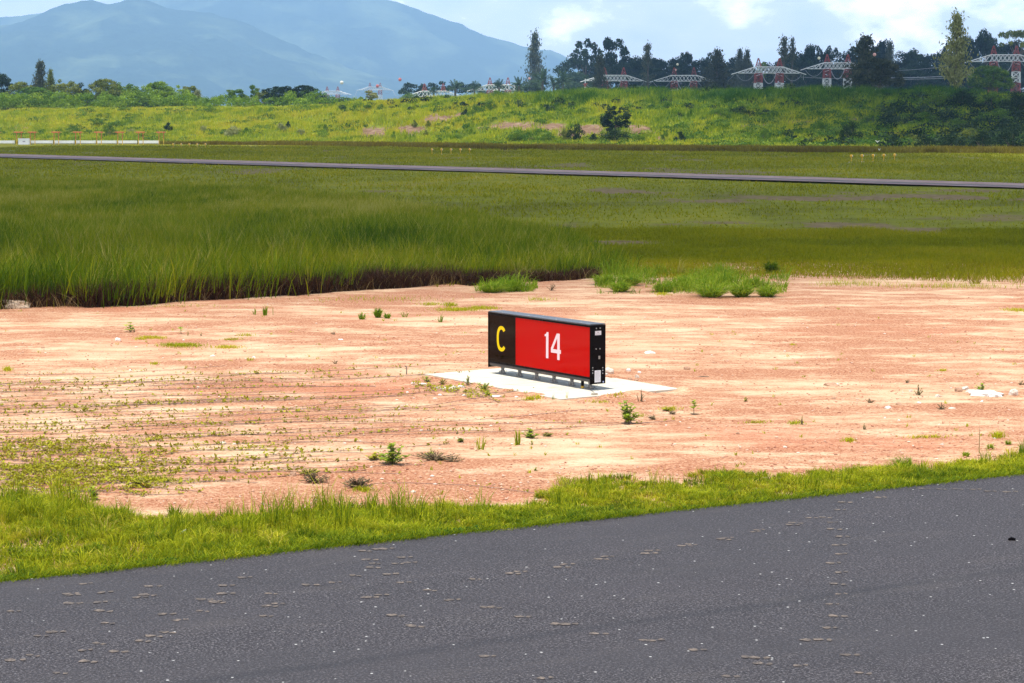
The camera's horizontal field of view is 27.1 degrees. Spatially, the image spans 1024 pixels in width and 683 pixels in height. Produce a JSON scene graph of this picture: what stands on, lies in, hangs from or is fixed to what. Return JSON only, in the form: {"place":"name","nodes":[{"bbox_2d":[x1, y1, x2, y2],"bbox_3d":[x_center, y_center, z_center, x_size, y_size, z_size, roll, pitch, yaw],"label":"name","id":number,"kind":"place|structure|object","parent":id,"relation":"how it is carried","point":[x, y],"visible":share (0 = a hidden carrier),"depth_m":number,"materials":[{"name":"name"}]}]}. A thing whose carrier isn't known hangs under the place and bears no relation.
{"place":"outdoors","nodes":[
{"label":"outdoors","id":0,"kind":"place"},
{"bbox_2d":[0,0,471,105],"bbox_3d":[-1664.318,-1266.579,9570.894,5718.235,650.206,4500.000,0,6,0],"label":"hills","id":1,"kind":"structure","parent":0,"point":[141,43],"depth_m":9263.67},
{"bbox_2d":[0,0,618,93],"bbox_3d":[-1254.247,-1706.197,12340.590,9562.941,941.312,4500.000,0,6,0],"label":"mountain","id":2,"kind":"structure","parent":0,"point":[392,40],"depth_m":12168.54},
{"bbox_2d":[0,99,896,142],"bbox_3d":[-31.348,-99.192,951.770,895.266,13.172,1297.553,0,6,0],"label":"embankment","id":3,"kind":"structure","parent":0,"point":[586,128],"depth_m":429.43,"materials":[{"name":"green plant"}]},
{"bbox_2d":[0,74,17,94],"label":"feathery tree","id":4,"kind":"object","parent":3,"relation":"on","point":[4,81],"visible":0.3,"depth_m":593.71,"materials":[{"name":"green plant"}]},
{"bbox_2d":[5,81,32,108],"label":"olive tree","id":5,"kind":"object","parent":3,"relation":"on","point":[20,86],"visible":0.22,"depth_m":584.32,"materials":[{"name":"green plant"}]},
{"bbox_2d":[15,87,56,105],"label":"spreading tree","id":6,"kind":"object","parent":3,"relation":"on","point":[42,90],"visible":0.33,"depth_m":578.96,"materials":[{"name":"green plant"}]},
{"bbox_2d":[30,58,48,104],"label":"conifer","id":7,"kind":"object","parent":3,"relation":"on","point":[39,81],"visible":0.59,"depth_m":604.57,"materials":[{"name":"green plant"}]},
{"bbox_2d":[44,69,57,89],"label":"conifer","id":8,"kind":"object","parent":3,"relation":"on","point":[50,80],"visible":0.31,"depth_m":600.24,"materials":[{"name":"green plant"}]},
{"bbox_2d":[48,79,82,107],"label":"olive tree","id":9,"kind":"object","parent":3,"relation":"on","point":[62,87],"visible":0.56,"depth_m":583.69,"materials":[{"name":"green plant"}]},
{"bbox_2d":[85,78,122,105],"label":"domed tree","id":10,"kind":"object","parent":3,"relation":"on","point":[98,87],"visible":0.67,"depth_m":584.42,"materials":[{"name":"green plant"}]},
{"bbox_2d":[106,82,138,102],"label":"domed tree","id":11,"kind":"object","parent":3,"relation":"on","point":[128,87],"visible":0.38,"depth_m":589.12,"materials":[{"name":"green plant"}]},
{"bbox_2d":[140,81,176,99],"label":"light green tree","id":12,"kind":"object","parent":3,"relation":"on","point":[160,90],"visible":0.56,"depth_m":584.26,"materials":[{"name":"green plant"}]},
{"bbox_2d":[0,88,370,107],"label":"hedge undergrowth","id":13,"kind":"object","parent":3,"relation":"on","point":[157,99],"visible":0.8,"depth_m":559.84,"materials":[{"name":"green plant"}]},
{"bbox_2d":[226,89,247,102],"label":"tree","id":14,"kind":"object","parent":3,"relation":"on","point":[239,92],"visible":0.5,"depth_m":579.53,"materials":[{"name":"green plant"}]},
{"bbox_2d":[260,86,300,106],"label":"dark tree","id":15,"kind":"object","parent":3,"relation":"on","point":[281,91],"visible":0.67,"depth_m":569.24,"materials":[{"name":"green plant"}]},
{"bbox_2d":[291,85,319,97],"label":"dark tree","id":16,"kind":"object","parent":3,"relation":"on","point":[303,88],"visible":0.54,"depth_m":569.30,"materials":[{"name":"green plant"}]},
{"bbox_2d":[467,77,514,94],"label":"pylon","id":17,"kind":"object","parent":3,"relation":"on","point":[507,90],"visible":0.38,"depth_m":937.89,"materials":[{"name":"white metal"}]},
{"bbox_2d":[514,79,545,92],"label":"tree","id":18,"kind":"object","parent":3,"relation":"on","point":[534,85],"visible":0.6,"depth_m":822.54,"materials":[{"name":"green plant"}]},
{"bbox_2d":[518,27,549,90],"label":"casuarina","id":19,"kind":"object","parent":3,"relation":"on","point":[534,48],"visible":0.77,"depth_m":980.76,"materials":[{"name":"green plant"}]},
{"bbox_2d":[530,68,553,92],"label":"oil palm","id":20,"kind":"object","parent":3,"relation":"on","point":[542,77],"visible":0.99,"depth_m":813.78,"materials":[{"name":"green plant"}]},
{"bbox_2d":[550,70,572,90],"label":"oil palm","id":21,"kind":"object","parent":3,"relation":"on","point":[563,81],"visible":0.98,"depth_m":813.53,"materials":[{"name":"green plant"}]},
{"bbox_2d":[552,72,593,92],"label":"dark tree","id":22,"kind":"object","parent":3,"relation":"on","point":[575,82],"visible":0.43,"depth_m":949.46,"materials":[{"name":"green plant"}]},
{"bbox_2d":[566,124,584,139],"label":"bush","id":23,"kind":"object","parent":3,"relation":"on","point":[575,132],"visible":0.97,"depth_m":379.53,"materials":[{"name":"green plant"}]},
{"bbox_2d":[563,38,607,78],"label":"great tree","id":24,"kind":"object","parent":3,"relation":"on","point":[579,61],"visible":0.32,"depth_m":999.98,"materials":[{"name":"green plant"}]},
{"bbox_2d":[588,52,609,89],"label":"conifer","id":25,"kind":"object","parent":3,"relation":"on","point":[598,81],"visible":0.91,"depth_m":793.00,"materials":[{"name":"green plant"}]},
{"bbox_2d":[588,66,631,89],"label":"dark tree","id":26,"kind":"object","parent":3,"relation":"on","point":[608,68],"visible":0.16,"depth_m":971.11,"materials":[{"name":"green plant"}]},
{"bbox_2d":[581,67,645,89],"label":"pylon","id":27,"kind":"object","parent":3,"relation":"on","point":[621,82],"visible":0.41,"depth_m":876.29,"materials":[{"name":"white metal"}]},
{"bbox_2d":[598,127,631,140],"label":"bush","id":28,"kind":"object","parent":3,"relation":"on","point":[612,136],"visible":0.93,"depth_m":373.67,"materials":[{"name":"green plant"}]},
{"bbox_2d":[599,106,631,134],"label":"bush","id":29,"kind":"object","parent":3,"relation":"on","point":[605,121],"visible":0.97,"depth_m":382.02,"materials":[{"name":"green plant"}]},
{"bbox_2d":[603,36,629,85],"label":"upright tree","id":30,"kind":"object","parent":3,"relation":"on","point":[609,44],"visible":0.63,"depth_m":1005.38,"materials":[{"name":"green plant"}]},
{"bbox_2d":[625,67,670,89],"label":"dark tree","id":31,"kind":"object","parent":3,"relation":"on","point":[656,71],"visible":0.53,"depth_m":959.17,"materials":[{"name":"green plant"}]},
{"bbox_2d":[640,43,655,86],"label":"casuarina","id":32,"kind":"object","parent":3,"relation":"on","point":[647,47],"visible":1,"depth_m":823.13,"materials":[{"name":"green plant"}]},
{"bbox_2d":[640,58,674,82],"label":"dark tree","id":33,"kind":"object","parent":3,"relation":"on","point":[661,64],"visible":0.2,"depth_m":978.89,"materials":[{"name":"green plant"}]},
{"bbox_2d":[651,67,704,89],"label":"pylon","id":34,"kind":"object","parent":3,"relation":"on","point":[675,75],"visible":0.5,"depth_m":864.55,"materials":[{"name":"white metal"}]},
{"bbox_2d":[338,83,1023,147],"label":"bank thicket","id":35,"kind":"object","parent":3,"relation":"on","point":[1002,123],"visible":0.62,"depth_m":369.92,"materials":[{"name":"green plant"}]},
{"bbox_2d":[659,67,703,91],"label":"dark tree","id":36,"kind":"object","parent":3,"relation":"on","point":[682,72],"visible":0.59,"depth_m":957.48,"materials":[{"name":"green plant"}]},
{"bbox_2d":[695,47,737,89],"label":"conifer","id":37,"kind":"object","parent":3,"relation":"on","point":[717,75],"visible":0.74,"depth_m":812.43,"materials":[{"name":"green plant"}]},
{"bbox_2d":[728,47,751,88],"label":"conifer","id":38,"kind":"object","parent":3,"relation":"on","point":[739,65],"visible":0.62,"depth_m":951.24,"materials":[{"name":"green plant"}]},
{"bbox_2d":[740,48,757,88],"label":"conifer","id":39,"kind":"object","parent":3,"relation":"on","point":[748,75],"visible":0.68,"depth_m":951.52,"materials":[{"name":"green plant"}]},
{"bbox_2d":[731,58,805,88],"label":"pylon","id":40,"kind":"object","parent":3,"relation":"on","point":[762,76],"visible":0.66,"depth_m":793.36,"materials":[{"name":"white metal"}]},
{"bbox_2d":[763,66,788,87],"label":"dark tree","id":41,"kind":"object","parent":3,"relation":"on","point":[770,79],"visible":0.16,"depth_m":961.50,"materials":[{"name":"green plant"}]},
{"bbox_2d":[768,34,794,83],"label":"casuarina","id":42,"kind":"object","parent":3,"relation":"on","point":[783,52],"visible":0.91,"depth_m":822.70,"materials":[{"name":"green plant"}]},
{"bbox_2d":[786,35,799,86],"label":"casuarina","id":43,"kind":"object","parent":3,"relation":"on","point":[792,51],"visible":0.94,"depth_m":822.90,"materials":[{"name":"green plant"}]},
{"bbox_2d":[784,60,827,88],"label":"dark tree","id":44,"kind":"object","parent":3,"relation":"on","point":[800,82],"visible":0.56,"depth_m":948.89,"materials":[{"name":"green plant"}]},
{"bbox_2d":[799,43,826,78],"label":"tree","id":45,"kind":"object","parent":3,"relation":"on","point":[809,54],"visible":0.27,"depth_m":999.64,"materials":[{"name":"green plant"}]},
{"bbox_2d":[801,54,854,87],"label":"pylon","id":46,"kind":"object","parent":3,"relation":"on","point":[830,71],"visible":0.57,"depth_m":812.23,"materials":[{"name":"white metal"}]},
{"bbox_2d":[822,63,856,88],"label":"dark tree","id":47,"kind":"object","parent":3,"relation":"on","point":[835,81],"visible":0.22,"depth_m":958.11,"materials":[{"name":"green plant"}]},
{"bbox_2d":[838,121,862,139],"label":"bush","id":48,"kind":"object","parent":3,"relation":"on","point":[850,129],"visible":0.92,"depth_m":345.65,"materials":[{"name":"green plant"}]},
{"bbox_2d":[836,32,892,90],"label":"conifer","id":49,"kind":"object","parent":3,"relation":"on","point":[864,51],"visible":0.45,"depth_m":613.39,"materials":[{"name":"green plant"}]},
{"bbox_2d":[853,58,905,89],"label":"spreading tree","id":50,"kind":"object","parent":3,"relation":"on","point":[881,70],"visible":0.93,"depth_m":553.23,"materials":[{"name":"green plant"}]},
{"bbox_2d":[883,38,894,86],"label":"conifer","id":51,"kind":"object","parent":3,"relation":"on","point":[889,54],"visible":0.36,"depth_m":951.13,"materials":[{"name":"green plant"}]},
{"bbox_2d":[885,66,930,89],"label":"dark tree","id":52,"kind":"object","parent":3,"relation":"on","point":[909,72],"visible":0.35,"depth_m":948.43,"materials":[{"name":"green plant"}]},
{"bbox_2d":[901,47,932,86],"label":"rounded tree","id":53,"kind":"object","parent":3,"relation":"on","point":[913,52],"visible":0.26,"depth_m":999.42,"materials":[{"name":"green plant"}]},
{"bbox_2d":[911,134,938,147],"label":"bush","id":54,"kind":"object","parent":3,"relation":"on","point":[922,139],"visible":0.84,"depth_m":328.61,"materials":[{"name":"green plant"}]},
{"bbox_2d":[915,88,955,104],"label":"bush","id":55,"kind":"object","parent":3,"relation":"on","point":[937,97],"visible":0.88,"depth_m":390.15,"materials":[{"name":"green plant"}]},
{"bbox_2d":[917,71,960,87],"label":"dark tree","id":56,"kind":"object","parent":3,"relation":"on","point":[935,82],"visible":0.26,"depth_m":949.61,"materials":[{"name":"green plant"}]},
{"bbox_2d":[937,132,967,146],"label":"bush","id":57,"kind":"object","parent":3,"relation":"on","point":[952,139],"visible":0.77,"depth_m":324.23,"materials":[{"name":"green plant"}]},
{"bbox_2d":[933,7,981,88],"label":"pale casuarina","id":58,"kind":"object","parent":3,"relation":"on","point":[955,74],"visible":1,"depth_m":425.60,"materials":[{"name":"green plant"}]},
{"bbox_2d":[944,89,979,107],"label":"bush","id":59,"kind":"object","parent":3,"relation":"on","point":[963,95],"visible":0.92,"depth_m":384.74,"materials":[{"name":"green plant"}]},
{"bbox_2d":[958,35,978,76],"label":"dark tree","id":60,"kind":"object","parent":3,"relation":"on","point":[973,45],"visible":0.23,"depth_m":978.48,"materials":[{"name":"green plant"}]},
{"bbox_2d":[952,60,993,91],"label":"dark tree","id":61,"kind":"object","parent":3,"relation":"on","point":[975,65],"visible":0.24,"depth_m":950.85,"materials":[{"name":"green plant"}]},
{"bbox_2d":[967,129,996,146],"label":"bush","id":62,"kind":"object","parent":3,"relation":"on","point":[981,139],"visible":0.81,"depth_m":322.49,"materials":[{"name":"green plant"}]},
{"bbox_2d":[970,28,1003,65],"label":"black tree","id":63,"kind":"object","parent":3,"relation":"on","point":[985,42],"visible":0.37,"depth_m":978.11,"materials":[{"name":"green plant"}]},
{"bbox_2d":[974,91,1004,104],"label":"bush","id":64,"kind":"object","parent":3,"relation":"on","point":[980,99],"visible":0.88,"depth_m":381.18,"materials":[{"name":"green plant"}]},
{"bbox_2d":[966,65,1016,93],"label":"leafy tree","id":65,"kind":"object","parent":3,"relation":"on","point":[991,79],"visible":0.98,"depth_m":593.00,"materials":[{"name":"green plant"}]},
{"bbox_2d":[964,46,1023,93],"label":"pylon","id":66,"kind":"object","parent":3,"relation":"on","point":[1012,65],"visible":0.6,"depth_m":757.04,"materials":[{"name":"white metal"}]},
{"bbox_2d":[975,108,1019,122],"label":"bush","id":67,"kind":"object","parent":3,"relation":"on","point":[1000,112],"visible":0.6,"depth_m":362.82,"materials":[{"name":"green plant"}]},
{"bbox_2d":[983,63,1023,92],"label":"dark tree","id":68,"kind":"object","parent":3,"relation":"on","point":[1002,66],"visible":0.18,"depth_m":949.43,"materials":[{"name":"green plant"}]},
{"bbox_2d":[992,123,1023,146],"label":"bush","id":69,"kind":"object","parent":3,"relation":"on","point":[1008,136],"visible":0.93,"depth_m":320.38,"materials":[{"name":"green plant"}]},
{"bbox_2d":[995,39,1023,90],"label":"dark tree","id":70,"kind":"object","parent":3,"relation":"on","point":[1005,49],"visible":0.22,"depth_m":988.33,"materials":[{"name":"green plant"}]},
{"bbox_2d":[998,30,1023,90],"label":"umbrella tree","id":71,"kind":"object","parent":3,"relation":"on","point":[1016,34],"visible":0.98,"depth_m":819.33,"materials":[{"name":"green plant"}]},
{"bbox_2d":[1000,90,1023,109],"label":"bush","id":72,"kind":"object","parent":3,"relation":"on","point":[1017,97],"visible":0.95,"depth_m":372.96,"materials":[{"name":"green plant"}]},
{"bbox_2d":[0,262,1023,575],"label":"bare soil","id":73,"kind":"structure","parent":0,"point":[808,304],"depth_m":33.16,"materials":[{"name":"beige soil"}]},
{"bbox_2d":[0,300,29,308],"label":"stone","id":74,"kind":"object","parent":73,"relation":"on","point":[20,304],"visible":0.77,"depth_m":46.47,"materials":[{"name":"beige stone"}]},
{"bbox_2d":[2,489,62,518],"bbox_3d":[-4.887,1.647,21.613,0.694,0.335,0.669,0,6,0],"label":"grass tuft","id":75,"kind":"object","parent":73,"relation":"on","point":[21,509],"visible":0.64,"depth_m":21.59,"materials":[{"name":"green plant"}]},
{"bbox_2d":[298,471,329,482],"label":"creeping weed","id":76,"kind":"object","parent":73,"relation":"on","point":[313,476],"visible":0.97,"depth_m":23.87,"materials":[{"name":"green plant"}]},
{"bbox_2d":[0,364,674,496],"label":"creeping undergrowth","id":77,"kind":"object","parent":73,"relation":"on","point":[38,467],"visible":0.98,"depth_m":26.80,"materials":[{"name":"green plant"}]},
{"bbox_2d":[340,476,375,486],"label":"creeping weed","id":78,"kind":"object","parent":73,"relation":"on","point":[358,482],"visible":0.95,"depth_m":23.61,"materials":[{"name":"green plant"}]},
{"bbox_2d":[377,442,409,463],"bbox_3d":[-1.405,1.331,25.151,0.406,0.273,0.322,0,6,0],"label":"leafy weed","id":79,"kind":"object","parent":73,"relation":"on","point":[391,458],"visible":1,"depth_m":25.14,"materials":[{"name":"green plant"}]},
{"bbox_2d":[409,450,461,460],"bbox_3d":[-0.911,1.378,25.581,0.538,0.115,0.590,-3,7,-28],"label":"creeping weed","id":80,"kind":"object","parent":73,"relation":"on","point":[432,456],"visible":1,"depth_m":25.52,"materials":[{"name":"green plant"}]},
{"bbox_2d":[473,281,513,292],"bbox_3d":[-0.497,-1.339,50.983,1.325,0.349,1.301,0,6,0],"label":"grass tuft","id":81,"kind":"object","parent":73,"relation":"on","point":[488,288],"visible":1,"depth_m":50.91,"materials":[{"name":"green plant"}]},
{"bbox_2d":[0,254,1018,573],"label":"dry grass","id":82,"kind":"structure","parent":73,"relation":"on","point":[374,278],"depth_m":50.08,"materials":[{"name":"plant"}]},
{"bbox_2d":[0,444,1023,582],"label":"verge grass","id":83,"kind":"structure","parent":73,"relation":"on","point":[321,523],"depth_m":21.38,"materials":[{"name":"green plant"}]},
{"bbox_2d":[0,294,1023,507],"bbox_3d":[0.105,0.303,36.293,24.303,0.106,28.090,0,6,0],"label":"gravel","id":84,"kind":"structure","parent":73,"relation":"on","point":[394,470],"depth_m":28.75,"materials":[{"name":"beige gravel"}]},
{"bbox_2d":[2,277,1023,492],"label":"sparse grass","id":85,"kind":"structure","parent":73,"relation":"on","point":[999,434],"depth_m":38.48,"materials":[{"name":"green plant"}]},
{"bbox_2d":[425,368,676,399],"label":"concrete slab","id":86,"kind":"structure","parent":73,"relation":"on","point":[559,390],"depth_m":32.68,"materials":[{"name":"white concrete"}]},
{"bbox_2d":[488,310,605,388],"bbox_3d":[0.520,0.113,33.069,0.291,1.012,2.819,-4,7,-34],"label":"airfield sign","id":87,"kind":"object","parent":86,"relation":"on","point":[572,350],"visible":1,"depth_m":32.78,"materials":[{"name":"red metal"}]},
{"bbox_2d":[604,280,638,291],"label":"grass tuft","id":88,"kind":"object","parent":73,"relation":"on","point":[620,287],"visible":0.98,"depth_m":51.06,"materials":[{"name":"green plant"}]},
{"bbox_2d":[618,400,639,423],"bbox_3d":[1.566,0.963,28.754,0.284,0.326,0.297,-4,7,-37],"label":"leafy weed","id":89,"kind":"object","parent":73,"relation":"on","point":[627,417],"visible":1,"depth_m":28.75,"materials":[{"name":"green plant"}]},
{"bbox_2d":[616,273,647,284],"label":"grass tuft","id":90,"kind":"object","parent":73,"relation":"on","point":[635,280],"visible":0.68,"depth_m":53.10,"materials":[{"name":"green plant"}]},
{"bbox_2d":[646,280,681,291],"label":"grass tuft","id":91,"kind":"object","parent":73,"relation":"on","point":[657,285],"visible":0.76,"depth_m":51.06,"materials":[{"name":"green plant"}]},
{"bbox_2d":[675,276,745,296],"bbox_3d":[4.641,-1.293,49.600,2.056,0.519,2.030,0,6,0],"label":"grass tuft","id":92,"kind":"object","parent":73,"relation":"on","point":[712,290],"visible":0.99,"depth_m":49.51,"materials":[{"name":"green plant"}]},
{"bbox_2d":[722,280,762,296],"bbox_3d":[5.352,-1.263,49.646,1.379,0.452,1.389,0,6,0],"label":"grass tuft","id":93,"kind":"object","parent":73,"relation":"on","point":[743,292],"visible":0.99,"depth_m":49.53,"materials":[{"name":"green plant"}]},
{"bbox_2d":[754,283,784,296],"bbox_3d":[5.978,-1.228,49.660,1.136,0.381,1.170,0,6,0],"label":"grass tuft","id":94,"kind":"object","parent":73,"relation":"on","point":[768,291],"visible":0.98,"depth_m":49.57,"materials":[{"name":"green plant"}]},
{"bbox_2d":[968,390,1003,395],"bbox_3d":[7.049,0.765,31.584,0.518,0.098,0.329,0,6,2],"label":"stone","id":95,"kind":"object","parent":73,"relation":"on","point":[979,392],"visible":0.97,"depth_m":31.48,"materials":[{"name":"white stone"}]},
{"bbox_2d":[0,474,1023,682],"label":"taxiway","id":96,"kind":"structure","parent":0,"point":[932,578],"depth_m":17.51,"materials":[{"name":"grey asphalt"}]},
{"bbox_2d":[4,488,1017,678],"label":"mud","id":97,"kind":"structure","parent":96,"relation":"on","point":[409,625],"depth_m":17.57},
{"bbox_2d":[0,144,1023,286],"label":"field","id":98,"kind":"structure","parent":0,"point":[1013,216],"depth_m":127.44,"materials":[{"name":"green plant"}]},
{"bbox_2d":[0,141,158,144],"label":"barrier","id":99,"kind":"object","parent":98,"relation":"on","point":[94,142],"visible":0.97,"depth_m":434.91,"materials":[{"name":"white paint"}]},
{"bbox_2d":[0,174,642,309],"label":"tall grass","id":100,"kind":"structure","parent":98,"relation":"on","point":[61,231],"depth_m":66.25,"materials":[{"name":"green plant"}]},
{"bbox_2d":[0,83,1023,146],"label":"bank grass","id":101,"kind":"structure","parent":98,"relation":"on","point":[608,95],"depth_m":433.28,"materials":[{"name":"green plant"}]},
{"bbox_2d":[0,139,1023,153],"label":"brown grass","id":102,"kind":"structure","parent":98,"relation":"on","point":[1009,149],"depth_m":334.05,"materials":[{"name":"plant"}]},
{"bbox_2d":[0,154,1023,187],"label":"shoulder","id":103,"kind":"object","parent":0,"point":[752,176],"visible":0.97,"depth_m":178.67},
{"bbox_2d":[0,156,1023,186],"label":"runway","id":104,"kind":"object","parent":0,"point":[523,171],"visible":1,"depth_m":178.49,"materials":[{"name":"grey asphalt"}]},
{"bbox_2d":[0,0,1023,88],"label":"sky","id":105,"kind":"structure","parent":0,"point":[671,27],"materials":[{"name":"white"}]},
{"bbox_2d":[473,254,795,293],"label":"clump grass","id":106,"kind":"structure","parent":0,"point":[704,276],"depth_m":52.82,"materials":[{"name":"green plant"}]},
{"bbox_2d":[398,49,1023,94],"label":"woodland undergrowth","id":107,"kind":"object","parent":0,"point":[923,66],"visible":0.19,"depth_m":992.22,"materials":[{"name":"green plant"}]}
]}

